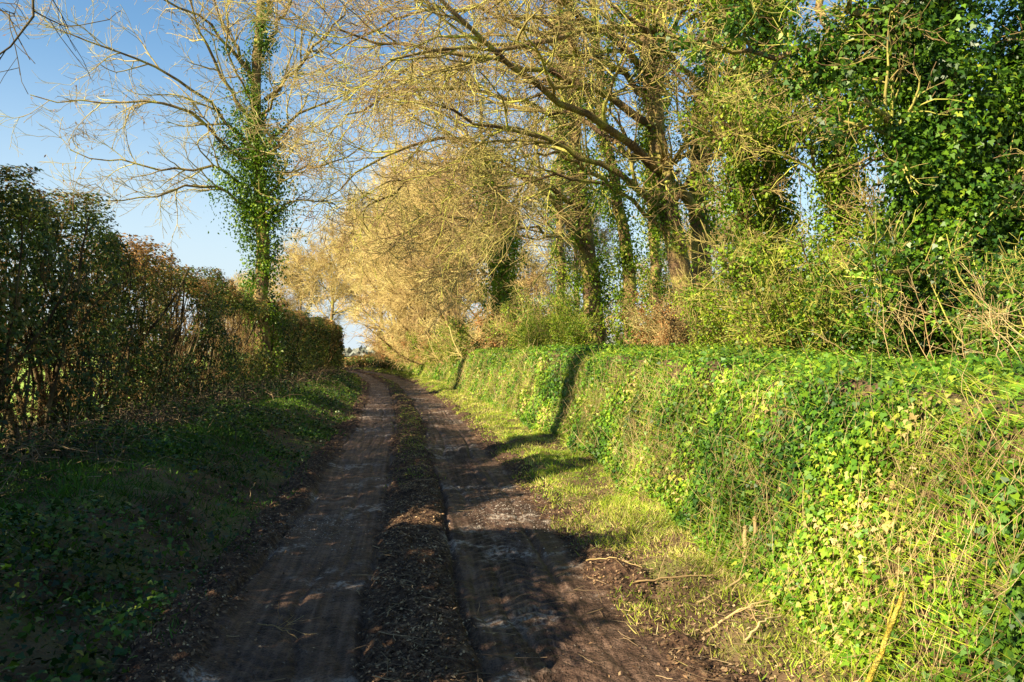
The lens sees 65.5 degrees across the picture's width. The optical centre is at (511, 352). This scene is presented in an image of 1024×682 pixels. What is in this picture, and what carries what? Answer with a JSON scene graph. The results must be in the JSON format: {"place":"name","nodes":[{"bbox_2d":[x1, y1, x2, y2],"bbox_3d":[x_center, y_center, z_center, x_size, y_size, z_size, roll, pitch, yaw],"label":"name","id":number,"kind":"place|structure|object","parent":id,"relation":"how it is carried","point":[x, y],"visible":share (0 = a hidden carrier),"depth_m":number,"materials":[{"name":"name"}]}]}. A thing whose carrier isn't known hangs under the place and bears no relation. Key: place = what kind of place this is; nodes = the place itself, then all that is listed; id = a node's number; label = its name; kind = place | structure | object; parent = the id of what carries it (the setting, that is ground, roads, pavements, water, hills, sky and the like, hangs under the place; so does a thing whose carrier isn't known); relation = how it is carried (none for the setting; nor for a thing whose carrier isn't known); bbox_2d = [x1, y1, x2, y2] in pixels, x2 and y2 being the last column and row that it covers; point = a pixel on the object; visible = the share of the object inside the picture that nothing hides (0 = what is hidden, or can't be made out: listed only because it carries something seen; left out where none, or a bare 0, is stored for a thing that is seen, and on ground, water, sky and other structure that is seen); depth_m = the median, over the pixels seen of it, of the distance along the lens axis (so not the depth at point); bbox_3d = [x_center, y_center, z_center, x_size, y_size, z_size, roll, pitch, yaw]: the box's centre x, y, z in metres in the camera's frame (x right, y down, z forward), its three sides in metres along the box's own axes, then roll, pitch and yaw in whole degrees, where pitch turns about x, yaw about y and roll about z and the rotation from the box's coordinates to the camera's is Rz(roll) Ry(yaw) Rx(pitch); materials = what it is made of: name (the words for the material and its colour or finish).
{"place":"outdoors","nodes":[
{"label":"outdoors","id":0,"kind":"place"},
{"bbox_2d":[107,368,760,681],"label":"farm track","id":1,"kind":"structure","parent":0,"point":[502,604],"depth_m":5.38,"materials":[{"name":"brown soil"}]},
{"bbox_2d":[257,602,315,638],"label":"fallen branch","id":2,"kind":"object","parent":1,"relation":"on","point":[278,627],"visible":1,"depth_m":4.53,"materials":[{"name":"wood"}]},
{"bbox_2d":[586,547,659,567],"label":"fallen branch","id":3,"kind":"object","parent":1,"relation":"on","point":[622,560],"visible":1,"depth_m":5.62,"materials":[{"name":"wood"}]},
{"bbox_2d":[0,0,1021,348],"label":"sky","id":4,"kind":"structure","parent":0,"point":[203,249],"materials":[{"name":"blue"}]},
{"bbox_2d":[0,341,1023,681],"bbox_3d":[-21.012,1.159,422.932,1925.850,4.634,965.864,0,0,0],"label":"ground","id":5,"kind":"structure","parent":0,"point":[272,480],"depth_m":5.19,"materials":[{"name":"green plant"}]},
{"bbox_2d":[0,0,119,93],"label":"ash tree","id":6,"kind":"object","parent":5,"relation":"on","point":[23,29],"visible":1,"depth_m":8.02,"materials":[{"name":"brown plant"}]},
{"bbox_2d":[0,163,344,458],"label":"hedge","id":7,"kind":"object","parent":5,"relation":"on","point":[79,317],"visible":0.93,"depth_m":11.99,"materials":[{"name":"green plant"}]},
{"bbox_2d":[0,367,362,681],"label":"verge ivy","id":8,"kind":"object","parent":5,"relation":"on","point":[24,520],"visible":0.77,"depth_m":5.56,"materials":[{"name":"green plant"}]},
{"bbox_2d":[0,367,365,681],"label":"verge grass","id":9,"kind":"structure","parent":5,"relation":"on","point":[67,468],"depth_m":7.42,"materials":[{"name":"green plant"}]},
{"bbox_2d":[0,364,368,552],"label":"brushwood","id":10,"kind":"object","parent":5,"relation":"on","point":[142,416],"visible":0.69,"depth_m":10.85,"materials":[{"name":"plant"}]},
{"bbox_2d":[0,0,419,378],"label":"ash tree","id":11,"kind":"object","parent":5,"relation":"on","point":[259,149],"visible":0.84,"depth_m":26.30,"materials":[{"name":"green plant"}]},
{"bbox_2d":[225,271,253,346],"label":"bare tree","id":12,"kind":"object","parent":5,"relation":"on","point":[242,278],"visible":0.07,"depth_m":82.06,"materials":[{"name":"beige plant"}]},
{"bbox_2d":[225,267,285,330],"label":"bare tree","id":13,"kind":"object","parent":5,"relation":"on","point":[236,280],"visible":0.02,"depth_m":99.12,"materials":[{"name":"beige plant"}]},
{"bbox_2d":[268,232,349,338],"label":"bare tree","id":14,"kind":"object","parent":5,"relation":"on","point":[292,306],"visible":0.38,"depth_m":91.69,"materials":[{"name":"beige plant"}]},
{"bbox_2d":[11,328,647,356],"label":"distant woodland","id":15,"kind":"object","parent":5,"relation":"on","point":[349,351],"visible":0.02,"depth_m":229.69,"materials":[{"name":"green plant"}]},
{"bbox_2d":[278,208,387,325],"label":"bare tree","id":16,"kind":"object","parent":5,"relation":"on","point":[318,264],"visible":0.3,"depth_m":87.05,"materials":[{"name":"beige plant"}]},
{"bbox_2d":[317,179,388,350],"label":"bare tree","id":17,"kind":"object","parent":5,"relation":"on","point":[344,284],"visible":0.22,"depth_m":77.52,"materials":[{"name":"beige plant"}]},
{"bbox_2d":[332,189,400,320],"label":"bare tree","id":18,"kind":"object","parent":5,"relation":"on","point":[353,258],"visible":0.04,"depth_m":68.77,"materials":[{"name":"beige plant"}]},
{"bbox_2d":[340,353,398,370],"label":"hedge","id":19,"kind":"object","parent":5,"relation":"on","point":[365,360],"visible":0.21,"depth_m":73.09,"materials":[{"name":"green plant"}]},
{"bbox_2d":[365,323,400,364],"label":"shrub","id":20,"kind":"object","parent":5,"relation":"on","point":[382,355],"visible":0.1,"depth_m":64.89,"materials":[{"name":"brown plant"}]},
{"bbox_2d":[377,335,397,366],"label":"shrub","id":21,"kind":"object","parent":5,"relation":"on","point":[388,350],"visible":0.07,"depth_m":63.38,"materials":[{"name":"brown plant"}]},
{"bbox_2d":[380,328,403,364],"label":"shrub","id":22,"kind":"object","parent":5,"relation":"on","point":[394,348],"visible":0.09,"depth_m":60.29,"materials":[{"name":"brown plant"}]},
{"bbox_2d":[382,337,407,366],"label":"shrub","id":23,"kind":"object","parent":5,"relation":"on","point":[395,353],"visible":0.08,"depth_m":58.25,"materials":[{"name":"brown plant"}]},
{"bbox_2d":[384,330,419,368],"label":"shrub","id":24,"kind":"object","parent":5,"relation":"on","point":[402,348],"visible":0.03,"depth_m":52.54,"materials":[{"name":"brown plant"}]},
{"bbox_2d":[378,317,427,362],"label":"shrub","id":25,"kind":"object","parent":5,"relation":"on","point":[397,344],"visible":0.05,"depth_m":55.82,"materials":[{"name":"brown plant"}]},
{"bbox_2d":[369,274,437,362],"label":"bare tree","id":26,"kind":"object","parent":5,"relation":"on","point":[404,307],"visible":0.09,"depth_m":57.46,"materials":[{"name":"beige plant"}]},
{"bbox_2d":[333,137,474,355],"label":"bare tree","id":27,"kind":"object","parent":5,"relation":"on","point":[368,320],"visible":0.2,"depth_m":60.98,"materials":[{"name":"beige plant"}]},
{"bbox_2d":[345,202,479,373],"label":"bare tree","id":28,"kind":"object","parent":5,"relation":"on","point":[402,328],"visible":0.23,"depth_m":47.89,"materials":[{"name":"beige plant"}]},
{"bbox_2d":[350,154,478,365],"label":"bare tree","id":29,"kind":"object","parent":5,"relation":"on","point":[380,274],"visible":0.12,"depth_m":54.15,"materials":[{"name":"beige plant"}]},
{"bbox_2d":[396,320,437,367],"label":"shrub","id":30,"kind":"object","parent":5,"relation":"on","point":[416,346],"visible":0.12,"depth_m":50.02,"materials":[{"name":"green plant"}]},
{"bbox_2d":[405,318,468,370],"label":"shrub","id":31,"kind":"object","parent":5,"relation":"on","point":[417,343],"visible":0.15,"depth_m":44.80,"materials":[{"name":"brown plant"}]},
{"bbox_2d":[399,317,476,367],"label":"shrub","id":32,"kind":"object","parent":5,"relation":"on","point":[416,355],"visible":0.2,"depth_m":47.15,"materials":[{"name":"brown plant"}]},
{"bbox_2d":[416,308,479,364],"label":"shrub","id":33,"kind":"object","parent":5,"relation":"on","point":[435,356],"visible":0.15,"depth_m":41.64,"materials":[{"name":"brown plant"}]},
{"bbox_2d":[421,318,474,360],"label":"shrub","id":34,"kind":"object","parent":5,"relation":"on","point":[441,342],"visible":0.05,"depth_m":44.00,"materials":[{"name":"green plant"}]},
{"bbox_2d":[422,315,484,368],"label":"shrub","id":35,"kind":"object","parent":5,"relation":"on","point":[450,349],"visible":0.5,"depth_m":38.69,"materials":[{"name":"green plant"}]},
{"bbox_2d":[370,123,537,360],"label":"bare tree","id":36,"kind":"object","parent":5,"relation":"on","point":[449,312],"visible":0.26,"depth_m":43.04,"materials":[{"name":"beige plant"}]},
{"bbox_2d":[347,52,571,350],"bbox_3d":[-1.886,-5.775,32.794,10.313,14.102,7.422,0,0,0],"label":"beech tree","id":37,"kind":"object","parent":5,"relation":"on","point":[501,278],"visible":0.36,"depth_m":33.24,"materials":[{"name":"beige plant"}]},
{"bbox_2d":[435,292,491,363],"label":"shrub","id":38,"kind":"object","parent":5,"relation":"on","point":[476,336],"visible":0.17,"depth_m":35.88,"materials":[{"name":"brown plant"}]},
{"bbox_2d":[396,191,530,331],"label":"bare tree","id":39,"kind":"object","parent":5,"relation":"on","point":[478,288],"visible":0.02,"depth_m":67.86,"materials":[{"name":"beige plant"}]},
{"bbox_2d":[250,0,704,345],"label":"beech tree","id":40,"kind":"object","parent":5,"relation":"on","point":[591,285],"visible":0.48,"depth_m":22.24,"materials":[{"name":"brown plant"}]},
{"bbox_2d":[415,169,553,347],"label":"bare tree","id":41,"kind":"object","parent":5,"relation":"on","point":[527,275],"visible":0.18,"depth_m":40.35,"materials":[{"name":"beige plant"}]},
{"bbox_2d":[449,306,534,352],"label":"shrub","id":42,"kind":"object","parent":5,"relation":"on","point":[477,342],"visible":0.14,"depth_m":32.62,"materials":[{"name":"brown plant"}]},
{"bbox_2d":[0,372,1020,681],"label":"leaf litter","id":43,"kind":"object","parent":5,"relation":"on","point":[446,636],"visible":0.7,"depth_m":5.17,"materials":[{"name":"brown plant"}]},
{"bbox_2d":[382,0,647,347],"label":"beech tree","id":44,"kind":"object","parent":5,"relation":"on","point":[627,262],"visible":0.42,"depth_m":23.62,"materials":[{"name":"brown plant"}]},
{"bbox_2d":[481,294,552,328],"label":"shrub","id":45,"kind":"object","parent":5,"relation":"on","point":[504,315],"visible":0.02,"depth_m":34.04,"materials":[{"name":"brown plant"}]},
{"bbox_2d":[466,277,576,350],"bbox_3d":[0.500,-1.151,30.304,4.556,3.340,3.506,0,0,-4],"label":"shrub","id":46,"kind":"object","parent":5,"relation":"on","point":[500,341],"visible":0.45,"depth_m":29.45,"materials":[{"name":"brown plant"}]},
{"bbox_2d":[195,0,854,345],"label":"beech tree","id":47,"kind":"object","parent":5,"relation":"on","point":[676,251],"visible":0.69,"depth_m":16.31,"materials":[{"name":"brown plant"}]},
{"bbox_2d":[480,284,585,349],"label":"shrub","id":48,"kind":"object","parent":5,"relation":"on","point":[525,316],"visible":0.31,"depth_m":27.14,"materials":[{"name":"green plant"}]},
{"bbox_2d":[503,311,572,349],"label":"shrub","id":49,"kind":"object","parent":5,"relation":"on","point":[526,338],"visible":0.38,"depth_m":25.26,"materials":[{"name":"green plant"}]},
{"bbox_2d":[526,1,578,316],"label":"ivy covered tree","id":50,"kind":"object","parent":5,"relation":"on","point":[560,260],"visible":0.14,"depth_m":28.86,"materials":[{"name":"green plant"}]},
{"bbox_2d":[494,283,621,335],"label":"shrub","id":51,"kind":"object","parent":5,"relation":"on","point":[578,309],"visible":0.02,"depth_m":32.60,"materials":[{"name":"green plant"}]},
{"bbox_2d":[514,285,603,339],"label":"shrub","id":52,"kind":"object","parent":5,"relation":"on","point":[568,304],"visible":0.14,"depth_m":27.84,"materials":[{"name":"green plant"}]},
{"bbox_2d":[534,305,607,346],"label":"shrub","id":53,"kind":"object","parent":5,"relation":"on","point":[573,334],"visible":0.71,"depth_m":23.18,"materials":[{"name":"green plant"}]},
{"bbox_2d":[512,146,662,343],"bbox_3d":[2.687,-4.643,37.452,7.741,11.107,7.868,0,0,29],"label":"bare tree","id":54,"kind":"object","parent":5,"relation":"on","point":[604,236],"visible":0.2,"depth_m":38.14,"materials":[{"name":"beige plant"}]},
{"bbox_2d":[275,0,989,346],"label":"beech tree","id":55,"kind":"object","parent":5,"relation":"on","point":[688,200],"visible":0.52,"depth_m":15.01,"materials":[{"name":"brown plant"}]},
{"bbox_2d":[605,298,667,345],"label":"shrub","id":56,"kind":"object","parent":5,"relation":"on","point":[620,333],"visible":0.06,"depth_m":26.36,"materials":[{"name":"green plant"}]},
{"bbox_2d":[602,0,701,344],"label":"ivy covered tree","id":57,"kind":"object","parent":5,"relation":"on","point":[653,254],"visible":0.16,"depth_m":22.90,"materials":[{"name":"green plant"}]},
{"bbox_2d":[610,260,720,346],"bbox_3d":[3.647,-0.924,18.559,3.314,2.525,2.550,0,0,-21],"label":"shrub","id":58,"kind":"object","parent":5,"relation":"on","point":[639,335],"visible":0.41,"depth_m":17.74,"materials":[{"name":"brown plant"}]},
{"bbox_2d":[618,275,717,349],"bbox_3d":[3.402,-0.660,16.821,2.692,1.905,2.072,0,0,-42],"label":"shrub","id":59,"kind":"object","parent":5,"relation":"on","point":[670,327],"visible":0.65,"depth_m":16.16,"materials":[{"name":"brown plant"}]},
{"bbox_2d":[632,532,721,583],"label":"fallen branch","id":60,"kind":"object","parent":5,"relation":"on","point":[713,575],"visible":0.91,"depth_m":5.25,"materials":[{"name":"wood"}]},
{"bbox_2d":[636,175,736,341],"bbox_3d":[7.921,-3.237,33.353,5.716,8.811,7.323,0,0,-16],"label":"bare tree","id":61,"kind":"object","parent":5,"relation":"on","point":[720,236],"visible":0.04,"depth_m":32.90,"materials":[{"name":"beige plant"}]},
{"bbox_2d":[394,341,1023,681],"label":"ivy ground cover","id":62,"kind":"object","parent":5,"relation":"on","point":[1014,638],"visible":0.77,"depth_m":4.63,"materials":[{"name":"green plant"}]},
{"bbox_2d":[667,265,750,349],"bbox_3d":[3.941,-0.594,14.464,2.019,2.177,2.074,0,0,-30],"label":"shrub","id":63,"kind":"object","parent":5,"relation":"on","point":[716,326],"visible":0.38,"depth_m":14.40,"materials":[{"name":"green plant"}]},
{"bbox_2d":[404,327,1023,681],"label":"dry stalks","id":64,"kind":"object","parent":5,"relation":"on","point":[840,537],"visible":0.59,"depth_m":3.90,"materials":[{"name":"plant"}]},
{"bbox_2d":[627,0,826,313],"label":"ivy covered tree","id":65,"kind":"object","parent":5,"relation":"on","point":[714,74],"visible":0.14,"depth_m":15.78,"materials":[{"name":"green plant"}]},
{"bbox_2d":[696,538,760,603],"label":"fallen branch","id":66,"kind":"object","parent":5,"relation":"on","point":[733,583],"visible":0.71,"depth_m":4.89,"materials":[{"name":"wood"}]},
{"bbox_2d":[701,585,771,635],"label":"fallen branch","id":67,"kind":"object","parent":5,"relation":"on","point":[735,612],"visible":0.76,"depth_m":4.49,"materials":[{"name":"wood"}]},
{"bbox_2d":[735,525,747,568],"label":"cut stem","id":68,"kind":"object","parent":5,"relation":"on","point":[744,531],"visible":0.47,"depth_m":5.19,"materials":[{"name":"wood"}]},
{"bbox_2d":[752,516,759,554],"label":"cut stem","id":69,"kind":"object","parent":5,"relation":"on","point":[756,527],"visible":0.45,"depth_m":5.09,"materials":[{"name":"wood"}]},
{"bbox_2d":[736,597,780,641],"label":"fallen branch","id":70,"kind":"object","parent":5,"relation":"on","point":[753,631],"visible":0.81,"depth_m":4.20,"materials":[{"name":"wood"}]},
{"bbox_2d":[770,483,781,528],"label":"cut stem","id":71,"kind":"object","parent":5,"relation":"on","point":[777,503],"visible":0.29,"depth_m":5.04,"materials":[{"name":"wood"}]},
{"bbox_2d":[660,0,902,344],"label":"ivy covered tree","id":72,"kind":"object","parent":5,"relation":"on","point":[844,197],"visible":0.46,"depth_m":12.70,"materials":[{"name":"green plant"}]},
{"bbox_2d":[679,205,896,354],"bbox_3d":[4.219,-0.721,11.191,3.619,2.385,3.435,0,0,35],"label":"shrub","id":73,"kind":"object","parent":5,"relation":"on","point":[768,333],"visible":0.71,"depth_m":10.84,"materials":[{"name":"green plant"}]},
{"bbox_2d":[719,214,874,351],"bbox_3d":[4.736,-0.780,12.640,2.596,2.876,2.666,0,0,-21],"label":"shrub","id":74,"kind":"object","parent":5,"relation":"on","point":[781,257],"visible":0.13,"depth_m":12.32,"materials":[{"name":"green plant"}]},
{"bbox_2d":[805,314,862,379],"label":"bramble stem","id":75,"kind":"object","parent":5,"relation":"on","point":[829,341],"visible":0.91,"depth_m":5.70,"materials":[{"name":"plant"}]},
{"bbox_2d":[646,0,1023,362],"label":"ivy covered tree","id":76,"kind":"object","parent":5,"relation":"on","point":[938,128],"visible":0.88,"depth_m":9.03,"materials":[{"name":"green plant"}]},
{"bbox_2d":[781,234,969,356],"bbox_3d":[4.743,-0.553,10.450,2.291,1.908,2.488,0,0,26],"label":"shrub","id":77,"kind":"object","parent":5,"relation":"on","point":[830,335],"visible":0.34,"depth_m":10.38,"materials":[{"name":"green plant"}]},
{"bbox_2d":[865,591,906,681],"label":"leaning stick","id":78,"kind":"object","parent":5,"relation":"on","point":[889,629],"visible":0.98,"depth_m":3.31,"materials":[{"name":"beige wood"}]},
{"bbox_2d":[866,268,907,370],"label":"bramble stem","id":79,"kind":"object","parent":5,"relation":"on","point":[884,312],"visible":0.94,"depth_m":5.84,"materials":[{"name":"plant"}]},
{"bbox_2d":[876,283,915,373],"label":"bramble stem","id":80,"kind":"object","parent":5,"relation":"on","point":[902,330],"visible":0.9,"depth_m":5.39,"materials":[{"name":"plant"}]},
{"bbox_2d":[883,298,938,365],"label":"bramble stem","id":81,"kind":"object","parent":5,"relation":"on","point":[912,330],"visible":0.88,"depth_m":5.51,"materials":[{"name":"plant"}]},
{"bbox_2d":[887,262,940,363],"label":"bramble stem","id":82,"kind":"object","parent":5,"relation":"on","point":[911,285],"visible":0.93,"depth_m":5.40,"materials":[{"name":"plant"}]},
{"bbox_2d":[827,196,1022,361],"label":"shrub","id":83,"kind":"object","parent":5,"relation":"on","point":[852,319],"visible":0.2,"depth_m":9.21,"materials":[{"name":"green plant"}]},
{"bbox_2d":[903,301,972,360],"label":"bramble stem","id":84,"kind":"object","parent":5,"relation":"on","point":[934,307],"visible":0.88,"depth_m":5.54,"materials":[{"name":"plant"}]},
{"bbox_2d":[928,315,976,359],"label":"bramble stem","id":85,"kind":"object","parent":5,"relation":"on","point":[961,337],"visible":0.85,"depth_m":5.51,"materials":[{"name":"plant"}]},
{"bbox_2d":[902,226,1023,359],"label":"shrub","id":86,"kind":"object","parent":5,"relation":"on","point":[988,346],"visible":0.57,"depth_m":7.66,"materials":[{"name":"green plant"}]},
{"bbox_2d":[931,268,1018,381],"bbox_3d":[2.444,-0.127,4.196,0.413,0.601,0.245,0,0,-32],"label":"bramble stem","id":87,"kind":"object","parent":5,"relation":"on","point":[987,319],"visible":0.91,"depth_m":4.16,"materials":[{"name":"plant"}]},
{"bbox_2d":[947,258,1023,345],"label":"bramble stem","id":88,"kind":"object","parent":5,"relation":"on","point":[985,303],"visible":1,"depth_m":3.75,"materials":[{"name":"plant"}]},
{"bbox_2d":[957,300,1019,369],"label":"bramble stem","id":89,"kind":"object","parent":5,"relation":"on","point":[997,352],"visible":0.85,"depth_m":4.23,"materials":[{"name":"plant"}]},
{"bbox_2d":[960,247,1023,350],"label":"shrub","id":90,"kind":"object","parent":5,"relation":"on","point":[1013,296],"visible":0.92,"depth_m":6.39,"materials":[{"name":"green plant"}]},
{"bbox_2d":[960,261,1023,373],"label":"bramble stem","id":91,"kind":"object","parent":5,"relation":"on","point":[982,311],"visible":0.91,"depth_m":4.92,"materials":[{"name":"plant"}]},
{"bbox_2d":[960,284,1023,335],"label":"bramble stem","id":92,"kind":"object","parent":5,"relation":"on","point":[1000,313],"visible":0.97,"depth_m":3.82,"materials":[{"name":"plant"}]},
{"bbox_2d":[963,296,1022,362],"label":"bramble stem","id":93,"kind":"object","parent":5,"relation":"on","point":[1003,337],"visible":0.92,"depth_m":4.70,"materials":[{"name":"plant"}]},
{"bbox_2d":[963,299,1022,341],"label":"bramble stem","id":94,"kind":"object","parent":5,"relation":"on","point":[996,320],"visible":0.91,"depth_m":4.39,"materials":[{"name":"plant"}]}
]}

